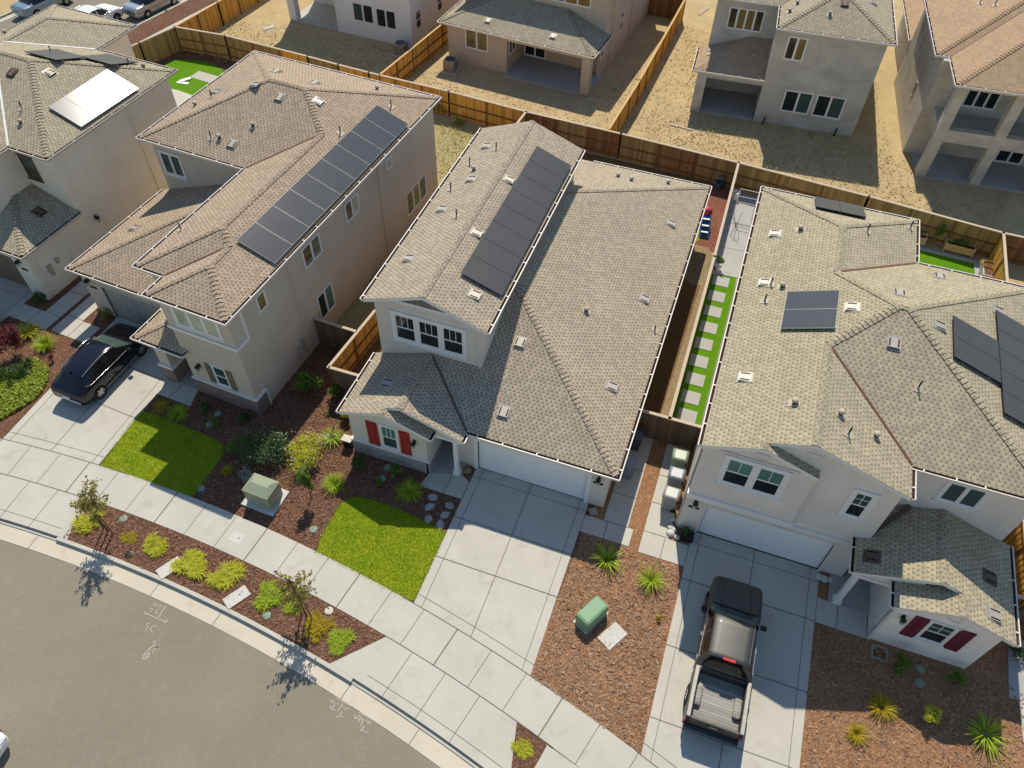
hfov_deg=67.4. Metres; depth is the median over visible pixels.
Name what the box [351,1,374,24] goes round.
window
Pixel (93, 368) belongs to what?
parked car
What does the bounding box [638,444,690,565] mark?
path
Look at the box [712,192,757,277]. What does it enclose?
patio slab
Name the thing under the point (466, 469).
boulder
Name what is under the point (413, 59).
fence
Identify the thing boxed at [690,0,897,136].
house
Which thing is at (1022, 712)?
path
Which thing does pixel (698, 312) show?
fence
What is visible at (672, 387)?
gravel bed
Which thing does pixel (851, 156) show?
soil clods
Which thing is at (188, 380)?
porch floor
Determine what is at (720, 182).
potted plant
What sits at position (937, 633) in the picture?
window
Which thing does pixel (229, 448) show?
shrub
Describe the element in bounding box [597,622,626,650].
vault lid
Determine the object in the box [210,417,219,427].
shrub
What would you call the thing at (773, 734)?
driveway
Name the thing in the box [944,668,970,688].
shrub
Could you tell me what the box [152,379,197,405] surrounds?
path
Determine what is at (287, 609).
grass clump
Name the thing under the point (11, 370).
shrub
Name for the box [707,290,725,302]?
paver
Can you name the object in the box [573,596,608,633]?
utility pedestal
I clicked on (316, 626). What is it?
grass clump
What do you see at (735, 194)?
plant pot
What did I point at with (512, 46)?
window
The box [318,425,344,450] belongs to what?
grass clump
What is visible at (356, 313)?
side yard
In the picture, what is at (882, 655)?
drain frame
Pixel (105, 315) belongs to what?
shrub
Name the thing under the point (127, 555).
valve cover
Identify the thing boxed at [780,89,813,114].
window
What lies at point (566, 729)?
pavement
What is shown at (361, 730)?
chalk marking
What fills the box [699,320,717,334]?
paver
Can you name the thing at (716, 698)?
pickup truck
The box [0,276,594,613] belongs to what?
mulch bed
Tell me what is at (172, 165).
window
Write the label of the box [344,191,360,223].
window
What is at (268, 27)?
board
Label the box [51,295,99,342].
path
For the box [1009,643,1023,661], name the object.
shrub
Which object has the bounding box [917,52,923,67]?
window
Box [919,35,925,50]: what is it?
window
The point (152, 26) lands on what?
mulch bed
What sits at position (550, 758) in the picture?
pavement
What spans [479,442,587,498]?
garage door
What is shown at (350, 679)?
kerb
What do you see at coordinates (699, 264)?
gravel bed
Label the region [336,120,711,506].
house
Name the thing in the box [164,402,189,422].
grass clump
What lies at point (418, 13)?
window
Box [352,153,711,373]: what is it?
side yard
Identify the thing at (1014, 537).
fence
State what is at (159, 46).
fence
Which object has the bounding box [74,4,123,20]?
parked car
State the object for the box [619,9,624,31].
window
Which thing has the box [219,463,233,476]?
grass clump
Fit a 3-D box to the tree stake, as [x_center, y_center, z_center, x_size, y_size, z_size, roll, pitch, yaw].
[-16.666,5.722,31.391,0.292,1.620,0.057,26,54,20]
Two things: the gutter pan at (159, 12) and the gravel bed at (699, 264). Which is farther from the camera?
the gutter pan at (159, 12)
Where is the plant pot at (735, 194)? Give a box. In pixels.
[731,189,739,199]
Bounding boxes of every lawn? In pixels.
[102,411,223,496]
[316,497,444,599]
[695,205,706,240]
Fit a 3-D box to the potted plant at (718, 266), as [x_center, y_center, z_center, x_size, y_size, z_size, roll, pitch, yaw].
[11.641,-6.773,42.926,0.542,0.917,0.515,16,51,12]
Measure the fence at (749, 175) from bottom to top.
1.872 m
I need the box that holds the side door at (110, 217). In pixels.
[102,206,120,231]
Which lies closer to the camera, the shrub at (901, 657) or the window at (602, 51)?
the shrub at (901, 657)
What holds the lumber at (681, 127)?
on the ground at (644, 40)
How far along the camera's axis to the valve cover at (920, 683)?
28.46 m
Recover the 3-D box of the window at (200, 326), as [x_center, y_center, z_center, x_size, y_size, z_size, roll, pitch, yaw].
[-13.296,-2.592,32.290,2.550,1.390,0.110,19,52,14]
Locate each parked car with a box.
[0,730,8,756]
[10,0,69,17]
[51,322,146,404]
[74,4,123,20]
[122,0,177,18]
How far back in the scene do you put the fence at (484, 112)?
52.11 m
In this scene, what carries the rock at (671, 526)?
on the path at (656, 542)
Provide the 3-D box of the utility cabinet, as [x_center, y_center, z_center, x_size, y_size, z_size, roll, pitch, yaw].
[-10.619,4.592,32.688,1.600,1.210,1.320,17,52,13]
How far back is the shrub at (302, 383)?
36.17 m
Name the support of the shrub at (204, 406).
on the mulch bed at (64, 349)
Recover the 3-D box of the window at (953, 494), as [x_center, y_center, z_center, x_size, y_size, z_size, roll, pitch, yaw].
[16.295,4.028,27.724,1.580,1.380,0.110,16,51,12]
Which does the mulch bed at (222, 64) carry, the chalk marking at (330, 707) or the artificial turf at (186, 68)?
the artificial turf at (186, 68)
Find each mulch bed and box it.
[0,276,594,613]
[127,0,217,44]
[156,50,236,71]
[531,440,693,753]
[694,182,730,251]
[799,568,1023,767]
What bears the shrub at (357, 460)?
on the mulch bed at (64, 349)
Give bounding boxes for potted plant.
[715,255,724,270]
[716,175,724,188]
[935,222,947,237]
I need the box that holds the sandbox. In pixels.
[979,258,993,277]
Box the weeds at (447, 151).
[365,122,477,287]
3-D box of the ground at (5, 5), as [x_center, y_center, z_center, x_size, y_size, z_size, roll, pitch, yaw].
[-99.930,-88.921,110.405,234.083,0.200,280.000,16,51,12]
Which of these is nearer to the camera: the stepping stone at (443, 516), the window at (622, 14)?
the stepping stone at (443, 516)
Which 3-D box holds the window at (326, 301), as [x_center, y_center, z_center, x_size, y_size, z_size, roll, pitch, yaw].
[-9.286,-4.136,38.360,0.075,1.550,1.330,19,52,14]
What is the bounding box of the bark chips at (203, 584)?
[63,508,378,659]
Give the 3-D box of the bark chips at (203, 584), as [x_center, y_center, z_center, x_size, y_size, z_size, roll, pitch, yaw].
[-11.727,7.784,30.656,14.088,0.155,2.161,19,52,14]
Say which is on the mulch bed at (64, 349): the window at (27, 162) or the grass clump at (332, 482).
the grass clump at (332, 482)
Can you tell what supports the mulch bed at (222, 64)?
on the ground at (644, 40)
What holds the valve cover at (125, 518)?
on the planting strip at (198, 589)
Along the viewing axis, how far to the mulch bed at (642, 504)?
29.77 m
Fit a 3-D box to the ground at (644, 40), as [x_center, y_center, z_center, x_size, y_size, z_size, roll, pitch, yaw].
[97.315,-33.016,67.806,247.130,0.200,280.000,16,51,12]
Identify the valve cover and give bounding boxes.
[119,515,127,521]
[124,551,132,558]
[197,485,204,491]
[214,410,220,415]
[262,611,270,619]
[309,526,316,532]
[325,607,332,614]
[378,475,385,480]
[384,464,390,470]
[915,679,924,687]
[916,664,924,672]
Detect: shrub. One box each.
[0,323,24,357]
[0,363,31,378]
[20,356,33,368]
[31,291,46,303]
[48,353,52,361]
[96,307,113,320]
[199,400,209,411]
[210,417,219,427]
[225,437,244,452]
[229,421,292,474]
[235,412,250,421]
[238,463,252,482]
[272,427,336,473]
[294,371,323,392]
[326,384,341,399]
[351,453,365,468]
[375,477,383,486]
[389,463,402,478]
[433,103,445,113]
[453,116,464,124]
[678,525,690,535]
[891,651,913,677]
[922,704,942,724]
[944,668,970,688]
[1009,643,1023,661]
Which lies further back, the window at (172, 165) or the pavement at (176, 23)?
the pavement at (176, 23)
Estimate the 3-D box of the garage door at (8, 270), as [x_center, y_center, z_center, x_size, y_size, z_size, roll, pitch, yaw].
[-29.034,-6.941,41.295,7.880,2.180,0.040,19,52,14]
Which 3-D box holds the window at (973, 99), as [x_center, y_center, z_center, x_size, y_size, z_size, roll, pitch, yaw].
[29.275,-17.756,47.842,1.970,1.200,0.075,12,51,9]
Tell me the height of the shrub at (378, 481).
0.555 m
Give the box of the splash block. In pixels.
[588,507,597,515]
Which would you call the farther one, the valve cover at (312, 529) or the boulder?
the boulder
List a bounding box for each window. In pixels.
[15,153,44,183]
[155,149,187,180]
[169,307,225,343]
[209,363,232,389]
[255,289,268,313]
[301,232,322,269]
[316,282,335,318]
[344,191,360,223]
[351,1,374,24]
[375,7,396,30]
[376,422,401,452]
[385,154,392,170]
[389,309,468,360]
[405,173,426,216]
[415,8,421,30]
[437,0,441,11]
[465,30,487,52]
[509,42,515,54]
[524,45,545,59]
[551,0,591,8]
[600,48,603,58]
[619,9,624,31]
[714,453,793,501]
[726,6,765,32]
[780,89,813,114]
[783,36,808,61]
[811,94,846,119]
[836,487,881,522]
[911,80,917,95]
[912,619,962,647]
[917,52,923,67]
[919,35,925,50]
[932,481,992,512]
[961,90,1001,110]
[993,150,1023,164]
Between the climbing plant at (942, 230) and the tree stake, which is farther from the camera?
the climbing plant at (942, 230)
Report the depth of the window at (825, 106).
51.25 m
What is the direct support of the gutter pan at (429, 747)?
on the road
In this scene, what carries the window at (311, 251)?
in the house at (259, 234)
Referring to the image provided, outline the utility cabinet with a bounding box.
[241,473,289,516]
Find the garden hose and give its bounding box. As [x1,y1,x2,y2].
[980,259,993,268]
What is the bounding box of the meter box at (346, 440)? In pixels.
[341,434,352,448]
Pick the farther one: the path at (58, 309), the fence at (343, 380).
the path at (58, 309)
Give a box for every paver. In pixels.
[676,407,697,422]
[680,389,700,405]
[685,371,705,387]
[689,353,708,368]
[694,336,712,350]
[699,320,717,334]
[703,304,721,317]
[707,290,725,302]
[711,275,729,287]
[717,262,732,273]
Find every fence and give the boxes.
[131,27,181,62]
[173,26,337,70]
[175,0,261,31]
[312,317,358,349]
[326,112,526,384]
[328,366,358,394]
[337,64,526,126]
[379,24,447,80]
[525,111,739,186]
[608,0,685,131]
[637,409,701,451]
[647,0,685,18]
[662,163,739,442]
[734,162,1003,256]
[987,232,1023,609]
[1004,232,1023,265]
[1017,594,1023,608]
[1019,607,1023,624]
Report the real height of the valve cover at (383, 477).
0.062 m
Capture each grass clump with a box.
[14,319,43,343]
[29,329,57,351]
[69,507,105,534]
[118,530,137,544]
[141,530,168,558]
[151,397,170,414]
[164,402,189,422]
[167,548,208,581]
[203,558,246,592]
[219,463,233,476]
[250,578,283,612]
[283,601,302,614]
[302,606,336,643]
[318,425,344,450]
[320,471,346,495]
[327,627,355,656]
[394,477,424,503]
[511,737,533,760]
[588,540,628,580]
[634,559,670,595]
[842,720,870,748]
[863,689,898,723]
[958,705,1017,764]
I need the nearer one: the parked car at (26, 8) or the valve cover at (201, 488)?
the valve cover at (201, 488)
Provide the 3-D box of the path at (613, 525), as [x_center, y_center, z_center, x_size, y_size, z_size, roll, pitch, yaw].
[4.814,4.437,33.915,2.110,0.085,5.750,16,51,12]
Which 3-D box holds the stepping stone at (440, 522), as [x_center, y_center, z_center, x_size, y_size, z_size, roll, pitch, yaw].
[-3.039,5.946,32.432,0.361,0.065,0.398,-29,56,-23]
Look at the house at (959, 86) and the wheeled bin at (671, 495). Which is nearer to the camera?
the wheeled bin at (671, 495)
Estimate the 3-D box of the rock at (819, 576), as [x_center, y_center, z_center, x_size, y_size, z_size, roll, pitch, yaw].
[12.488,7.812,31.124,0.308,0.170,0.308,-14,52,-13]
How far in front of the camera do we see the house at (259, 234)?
37.77 m
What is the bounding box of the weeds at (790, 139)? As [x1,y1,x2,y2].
[632,26,950,216]
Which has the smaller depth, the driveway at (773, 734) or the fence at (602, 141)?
the driveway at (773, 734)
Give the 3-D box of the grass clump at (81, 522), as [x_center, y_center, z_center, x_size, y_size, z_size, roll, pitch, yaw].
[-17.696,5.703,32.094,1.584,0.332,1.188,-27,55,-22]
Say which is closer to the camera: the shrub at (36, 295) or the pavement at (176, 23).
the shrub at (36, 295)
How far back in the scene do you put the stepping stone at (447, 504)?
33.00 m
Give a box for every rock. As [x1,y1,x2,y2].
[666,529,674,536]
[667,524,674,529]
[816,573,822,580]
[821,575,827,582]
[828,577,833,582]
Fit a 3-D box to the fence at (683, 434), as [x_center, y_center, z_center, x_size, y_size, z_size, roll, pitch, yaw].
[6.872,2.075,34.787,3.190,1.872,0.150,16,51,12]
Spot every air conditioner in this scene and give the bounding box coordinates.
[392,39,408,57]
[441,56,459,75]
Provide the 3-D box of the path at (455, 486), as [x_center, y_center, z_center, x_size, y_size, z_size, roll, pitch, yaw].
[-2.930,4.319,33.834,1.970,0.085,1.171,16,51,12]
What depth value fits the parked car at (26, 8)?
61.03 m
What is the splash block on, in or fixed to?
on the mulch bed at (642, 504)
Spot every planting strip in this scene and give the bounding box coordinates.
[67,502,385,663]
[511,722,546,767]
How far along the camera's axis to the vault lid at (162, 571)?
30.85 m
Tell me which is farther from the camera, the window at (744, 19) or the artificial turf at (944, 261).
the window at (744, 19)
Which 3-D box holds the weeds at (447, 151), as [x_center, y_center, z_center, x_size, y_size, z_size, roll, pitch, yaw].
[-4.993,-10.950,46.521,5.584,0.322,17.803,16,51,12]
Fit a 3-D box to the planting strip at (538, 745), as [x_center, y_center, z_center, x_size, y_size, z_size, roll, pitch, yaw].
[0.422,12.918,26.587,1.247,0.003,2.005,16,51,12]
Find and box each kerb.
[0,519,482,767]
[137,0,187,24]
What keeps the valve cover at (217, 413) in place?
on the mulch bed at (64, 349)
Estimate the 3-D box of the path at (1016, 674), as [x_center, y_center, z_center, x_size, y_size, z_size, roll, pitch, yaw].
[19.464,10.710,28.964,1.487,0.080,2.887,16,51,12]
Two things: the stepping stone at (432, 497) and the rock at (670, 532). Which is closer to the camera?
the rock at (670, 532)
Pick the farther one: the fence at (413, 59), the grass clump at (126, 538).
the fence at (413, 59)
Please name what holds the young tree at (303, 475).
on the mulch bed at (64, 349)
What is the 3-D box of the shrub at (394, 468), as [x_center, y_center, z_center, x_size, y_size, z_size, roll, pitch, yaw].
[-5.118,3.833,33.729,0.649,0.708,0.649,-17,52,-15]
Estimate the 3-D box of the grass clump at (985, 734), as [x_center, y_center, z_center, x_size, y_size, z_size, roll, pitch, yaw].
[16.894,12.360,27.111,1.822,0.591,1.930,-32,58,-25]
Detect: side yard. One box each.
[327,116,478,343]
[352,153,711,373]
[643,277,699,413]
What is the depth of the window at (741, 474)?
28.02 m
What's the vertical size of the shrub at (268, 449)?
1.949 m
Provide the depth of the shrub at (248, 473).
33.44 m
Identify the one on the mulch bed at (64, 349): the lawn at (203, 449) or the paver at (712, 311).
the lawn at (203, 449)
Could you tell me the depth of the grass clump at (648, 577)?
30.77 m
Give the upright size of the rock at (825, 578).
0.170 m
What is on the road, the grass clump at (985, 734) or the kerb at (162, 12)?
the kerb at (162, 12)
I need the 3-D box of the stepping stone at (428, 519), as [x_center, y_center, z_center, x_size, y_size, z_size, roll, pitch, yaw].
[-3.549,5.743,32.591,0.345,0.065,0.371,-35,59,-27]
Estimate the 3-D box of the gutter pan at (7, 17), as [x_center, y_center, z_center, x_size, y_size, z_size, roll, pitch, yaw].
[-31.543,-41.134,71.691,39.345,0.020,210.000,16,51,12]
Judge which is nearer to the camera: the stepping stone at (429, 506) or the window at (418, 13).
the stepping stone at (429, 506)
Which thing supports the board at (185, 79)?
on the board
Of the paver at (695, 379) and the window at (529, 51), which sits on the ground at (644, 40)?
the paver at (695, 379)
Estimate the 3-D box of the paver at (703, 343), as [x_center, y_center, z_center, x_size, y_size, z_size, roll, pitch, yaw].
[9.860,-2.062,39.495,0.900,0.060,0.800,16,51,12]
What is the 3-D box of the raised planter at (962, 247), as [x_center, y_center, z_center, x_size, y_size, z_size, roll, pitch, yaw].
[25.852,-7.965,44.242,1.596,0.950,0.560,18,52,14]
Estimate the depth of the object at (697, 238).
45.03 m
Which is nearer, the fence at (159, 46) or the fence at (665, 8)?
the fence at (159, 46)
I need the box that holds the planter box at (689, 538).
[680,530,694,542]
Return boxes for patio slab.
[172,89,191,105]
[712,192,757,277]
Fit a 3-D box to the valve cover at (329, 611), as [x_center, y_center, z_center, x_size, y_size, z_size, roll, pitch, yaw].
[-7.130,8.839,29.896,0.340,0.062,0.335,16,51,12]
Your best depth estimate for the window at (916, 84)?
51.34 m
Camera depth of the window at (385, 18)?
58.37 m
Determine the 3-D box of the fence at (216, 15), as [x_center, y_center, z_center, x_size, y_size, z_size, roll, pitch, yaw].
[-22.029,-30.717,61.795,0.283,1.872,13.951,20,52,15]
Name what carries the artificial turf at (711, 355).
on the ground at (644, 40)
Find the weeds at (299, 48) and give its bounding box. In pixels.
[222,22,384,74]
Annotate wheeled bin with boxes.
[621,455,637,479]
[630,428,645,450]
[661,485,681,512]
[667,466,686,488]
[671,448,689,468]
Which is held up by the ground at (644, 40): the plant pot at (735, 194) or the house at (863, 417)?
the house at (863, 417)
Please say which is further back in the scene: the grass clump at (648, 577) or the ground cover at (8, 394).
the ground cover at (8, 394)
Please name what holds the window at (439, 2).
in the house at (412, 22)
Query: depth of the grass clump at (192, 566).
30.88 m
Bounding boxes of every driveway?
[0,277,32,321]
[3,316,168,463]
[414,468,588,674]
[641,531,819,767]
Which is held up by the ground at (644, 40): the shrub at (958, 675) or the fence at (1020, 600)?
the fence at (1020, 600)
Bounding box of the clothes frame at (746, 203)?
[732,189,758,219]
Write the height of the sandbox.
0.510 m
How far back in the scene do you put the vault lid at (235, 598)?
30.15 m
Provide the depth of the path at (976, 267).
44.18 m
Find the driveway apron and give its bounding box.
[0,474,520,767]
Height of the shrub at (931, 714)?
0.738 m
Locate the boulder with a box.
[463,466,470,473]
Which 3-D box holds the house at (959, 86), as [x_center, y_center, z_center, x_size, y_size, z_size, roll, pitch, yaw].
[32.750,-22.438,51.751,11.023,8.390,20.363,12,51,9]
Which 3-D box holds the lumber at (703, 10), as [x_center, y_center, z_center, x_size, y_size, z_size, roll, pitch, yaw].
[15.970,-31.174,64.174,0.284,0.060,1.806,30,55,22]
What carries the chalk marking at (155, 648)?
on the road
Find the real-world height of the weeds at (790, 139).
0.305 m
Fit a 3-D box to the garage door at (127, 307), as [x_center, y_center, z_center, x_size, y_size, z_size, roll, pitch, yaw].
[-18.297,-3.501,38.680,4.900,2.108,0.065,19,52,14]
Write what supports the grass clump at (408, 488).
on the mulch bed at (64, 349)
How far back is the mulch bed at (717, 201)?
46.61 m
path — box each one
[8,280,88,329]
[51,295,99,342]
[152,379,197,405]
[420,474,468,498]
[580,437,652,545]
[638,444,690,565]
[815,597,866,638]
[920,247,978,274]
[1008,640,1023,700]
[1019,701,1023,743]
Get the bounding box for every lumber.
[671,124,692,130]
[698,7,708,15]
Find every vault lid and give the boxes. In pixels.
[155,556,179,578]
[222,585,250,608]
[229,530,245,544]
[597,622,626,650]
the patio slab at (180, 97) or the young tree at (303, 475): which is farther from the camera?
the patio slab at (180, 97)
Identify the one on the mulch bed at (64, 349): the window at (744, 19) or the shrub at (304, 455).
the shrub at (304, 455)
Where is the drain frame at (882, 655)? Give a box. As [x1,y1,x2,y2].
[871,644,887,661]
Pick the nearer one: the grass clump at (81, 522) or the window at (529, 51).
the grass clump at (81, 522)
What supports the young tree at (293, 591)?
on the planting strip at (198, 589)
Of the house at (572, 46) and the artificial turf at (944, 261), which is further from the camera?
the house at (572, 46)
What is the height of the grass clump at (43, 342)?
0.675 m
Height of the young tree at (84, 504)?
3.346 m
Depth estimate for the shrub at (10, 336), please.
37.23 m
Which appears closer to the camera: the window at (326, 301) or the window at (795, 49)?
the window at (326, 301)
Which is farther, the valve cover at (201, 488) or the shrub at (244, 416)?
the shrub at (244, 416)
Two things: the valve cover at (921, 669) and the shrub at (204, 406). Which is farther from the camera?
the shrub at (204, 406)
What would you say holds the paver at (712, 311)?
on the ground at (644, 40)
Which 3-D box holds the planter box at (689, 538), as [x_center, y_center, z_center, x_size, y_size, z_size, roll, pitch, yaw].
[7.347,6.373,32.133,0.500,0.300,0.400,16,51,12]
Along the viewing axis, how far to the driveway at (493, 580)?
31.30 m
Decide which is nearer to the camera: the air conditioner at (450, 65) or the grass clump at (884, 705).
the grass clump at (884, 705)
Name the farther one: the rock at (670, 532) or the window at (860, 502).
the rock at (670, 532)
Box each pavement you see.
[0,438,657,767]
[134,0,218,52]
[535,746,578,767]
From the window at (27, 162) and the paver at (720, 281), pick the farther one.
the paver at (720, 281)
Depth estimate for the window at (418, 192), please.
44.05 m
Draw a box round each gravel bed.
[661,275,707,439]
[684,245,712,284]
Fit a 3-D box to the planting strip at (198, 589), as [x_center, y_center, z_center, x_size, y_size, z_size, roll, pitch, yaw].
[-11.676,7.833,30.641,14.454,0.003,2.192,19,52,14]
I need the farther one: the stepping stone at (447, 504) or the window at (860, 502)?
the stepping stone at (447, 504)
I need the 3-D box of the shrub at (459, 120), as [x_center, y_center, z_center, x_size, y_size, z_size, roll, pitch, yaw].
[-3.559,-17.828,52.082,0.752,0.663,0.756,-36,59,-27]
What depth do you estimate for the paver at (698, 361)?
38.67 m
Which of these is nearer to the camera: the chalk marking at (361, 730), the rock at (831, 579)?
the chalk marking at (361, 730)
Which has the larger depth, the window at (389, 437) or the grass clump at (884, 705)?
the window at (389, 437)
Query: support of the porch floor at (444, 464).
on the ground at (644, 40)
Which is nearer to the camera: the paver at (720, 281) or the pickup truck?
the pickup truck
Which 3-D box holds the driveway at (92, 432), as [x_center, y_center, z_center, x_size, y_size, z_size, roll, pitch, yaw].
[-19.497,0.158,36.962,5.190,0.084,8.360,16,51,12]
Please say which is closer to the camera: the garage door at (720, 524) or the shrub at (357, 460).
the garage door at (720, 524)
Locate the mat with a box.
[190,71,217,82]
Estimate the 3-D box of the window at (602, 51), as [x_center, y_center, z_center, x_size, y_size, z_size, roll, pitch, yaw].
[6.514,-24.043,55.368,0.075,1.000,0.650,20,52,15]
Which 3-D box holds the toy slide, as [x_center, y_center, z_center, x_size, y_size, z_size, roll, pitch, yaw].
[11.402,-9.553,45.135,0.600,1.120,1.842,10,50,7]
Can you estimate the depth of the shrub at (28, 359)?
37.36 m
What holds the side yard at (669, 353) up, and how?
on the ground at (644, 40)
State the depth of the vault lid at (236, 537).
31.85 m
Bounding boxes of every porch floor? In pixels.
[165,370,198,390]
[431,441,466,476]
[828,567,870,615]
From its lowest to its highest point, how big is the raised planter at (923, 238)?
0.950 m
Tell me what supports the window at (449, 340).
in the house at (521, 291)
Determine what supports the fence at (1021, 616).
on the ground at (644, 40)
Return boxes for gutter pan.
[0,13,16,22]
[0,523,473,767]
[135,0,184,24]
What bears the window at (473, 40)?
in the house at (572, 46)
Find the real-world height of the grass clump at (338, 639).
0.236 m
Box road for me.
[0,0,439,767]
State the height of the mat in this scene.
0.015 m
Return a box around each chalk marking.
[142,641,158,659]
[144,602,167,622]
[328,697,351,717]
[353,712,371,732]
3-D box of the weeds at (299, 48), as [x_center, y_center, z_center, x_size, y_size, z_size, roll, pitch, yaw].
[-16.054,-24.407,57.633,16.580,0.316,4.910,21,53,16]
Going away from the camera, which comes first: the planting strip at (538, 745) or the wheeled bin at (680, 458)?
the planting strip at (538, 745)
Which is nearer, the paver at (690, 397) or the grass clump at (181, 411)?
the grass clump at (181, 411)
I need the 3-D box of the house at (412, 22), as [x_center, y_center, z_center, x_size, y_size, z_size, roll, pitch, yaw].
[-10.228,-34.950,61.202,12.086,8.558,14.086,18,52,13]
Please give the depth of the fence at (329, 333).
37.98 m
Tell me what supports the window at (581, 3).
in the house at (572, 46)
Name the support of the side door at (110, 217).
in the house at (86, 98)
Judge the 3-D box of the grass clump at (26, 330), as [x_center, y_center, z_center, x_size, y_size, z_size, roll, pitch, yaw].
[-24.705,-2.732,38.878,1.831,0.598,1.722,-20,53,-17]
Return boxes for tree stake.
[98,515,113,533]
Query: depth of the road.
27.94 m
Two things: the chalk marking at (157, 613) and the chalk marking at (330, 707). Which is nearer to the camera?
the chalk marking at (330, 707)
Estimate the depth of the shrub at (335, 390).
36.42 m
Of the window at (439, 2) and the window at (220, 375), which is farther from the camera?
the window at (439, 2)
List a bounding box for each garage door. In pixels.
[0,254,28,286]
[104,288,159,323]
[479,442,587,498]
[697,507,832,567]
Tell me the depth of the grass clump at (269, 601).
30.06 m
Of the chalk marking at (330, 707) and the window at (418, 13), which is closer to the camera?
the chalk marking at (330, 707)
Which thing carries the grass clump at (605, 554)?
on the mulch bed at (642, 504)
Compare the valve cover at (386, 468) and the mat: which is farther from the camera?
the mat
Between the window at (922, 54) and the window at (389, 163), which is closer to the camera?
the window at (389, 163)
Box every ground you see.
[0,0,17,18]
[0,0,1023,767]
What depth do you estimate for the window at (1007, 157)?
50.08 m
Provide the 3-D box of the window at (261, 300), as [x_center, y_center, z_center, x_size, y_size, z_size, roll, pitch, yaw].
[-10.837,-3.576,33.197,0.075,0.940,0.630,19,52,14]
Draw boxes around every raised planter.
[920,229,927,246]
[942,237,976,258]
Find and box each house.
[0,4,178,299]
[64,50,441,414]
[286,0,459,46]
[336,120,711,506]
[437,0,652,96]
[675,186,1023,668]
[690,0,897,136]
[894,0,1023,192]
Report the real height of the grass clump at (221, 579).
0.304 m
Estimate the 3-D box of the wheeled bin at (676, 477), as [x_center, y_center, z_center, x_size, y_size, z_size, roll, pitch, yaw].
[7.123,4.174,33.446,0.750,1.117,0.620,16,51,12]
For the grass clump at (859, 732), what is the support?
on the mulch bed at (991, 665)
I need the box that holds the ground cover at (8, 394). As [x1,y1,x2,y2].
[0,357,49,418]
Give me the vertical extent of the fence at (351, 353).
1.872 m
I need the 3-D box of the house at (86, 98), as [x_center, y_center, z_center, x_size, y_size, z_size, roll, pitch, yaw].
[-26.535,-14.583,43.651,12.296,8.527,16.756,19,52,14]
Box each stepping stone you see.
[425,503,434,510]
[425,515,431,523]
[428,494,437,500]
[436,519,443,528]
[440,512,449,518]
[445,502,453,508]
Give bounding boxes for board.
[179,77,190,81]
[262,24,275,29]
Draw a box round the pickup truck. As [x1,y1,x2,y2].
[682,576,766,747]
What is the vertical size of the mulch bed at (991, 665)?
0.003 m
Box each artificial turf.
[164,59,223,94]
[670,274,736,428]
[920,250,973,273]
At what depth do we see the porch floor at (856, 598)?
30.66 m
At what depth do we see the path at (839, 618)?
30.04 m
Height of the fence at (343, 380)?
1.872 m
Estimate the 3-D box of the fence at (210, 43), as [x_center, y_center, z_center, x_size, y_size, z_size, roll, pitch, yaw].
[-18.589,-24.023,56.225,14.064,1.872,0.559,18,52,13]
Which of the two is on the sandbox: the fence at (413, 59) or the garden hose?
the garden hose
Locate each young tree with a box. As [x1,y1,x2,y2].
[69,475,110,530]
[265,569,316,621]
[294,466,313,496]
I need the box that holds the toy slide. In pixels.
[699,206,711,237]
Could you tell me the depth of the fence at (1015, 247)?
43.36 m
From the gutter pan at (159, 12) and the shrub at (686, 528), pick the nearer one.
the shrub at (686, 528)
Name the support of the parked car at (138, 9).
on the road
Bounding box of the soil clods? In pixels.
[200,19,1008,224]
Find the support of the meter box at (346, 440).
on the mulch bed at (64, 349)
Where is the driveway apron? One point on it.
(475, 727)
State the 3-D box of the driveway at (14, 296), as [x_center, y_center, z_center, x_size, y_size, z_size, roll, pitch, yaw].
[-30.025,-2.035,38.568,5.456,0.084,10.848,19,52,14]
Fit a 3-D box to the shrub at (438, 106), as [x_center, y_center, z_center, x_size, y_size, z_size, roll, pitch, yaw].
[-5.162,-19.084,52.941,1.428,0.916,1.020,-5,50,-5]
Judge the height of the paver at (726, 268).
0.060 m
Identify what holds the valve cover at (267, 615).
on the planting strip at (198, 589)

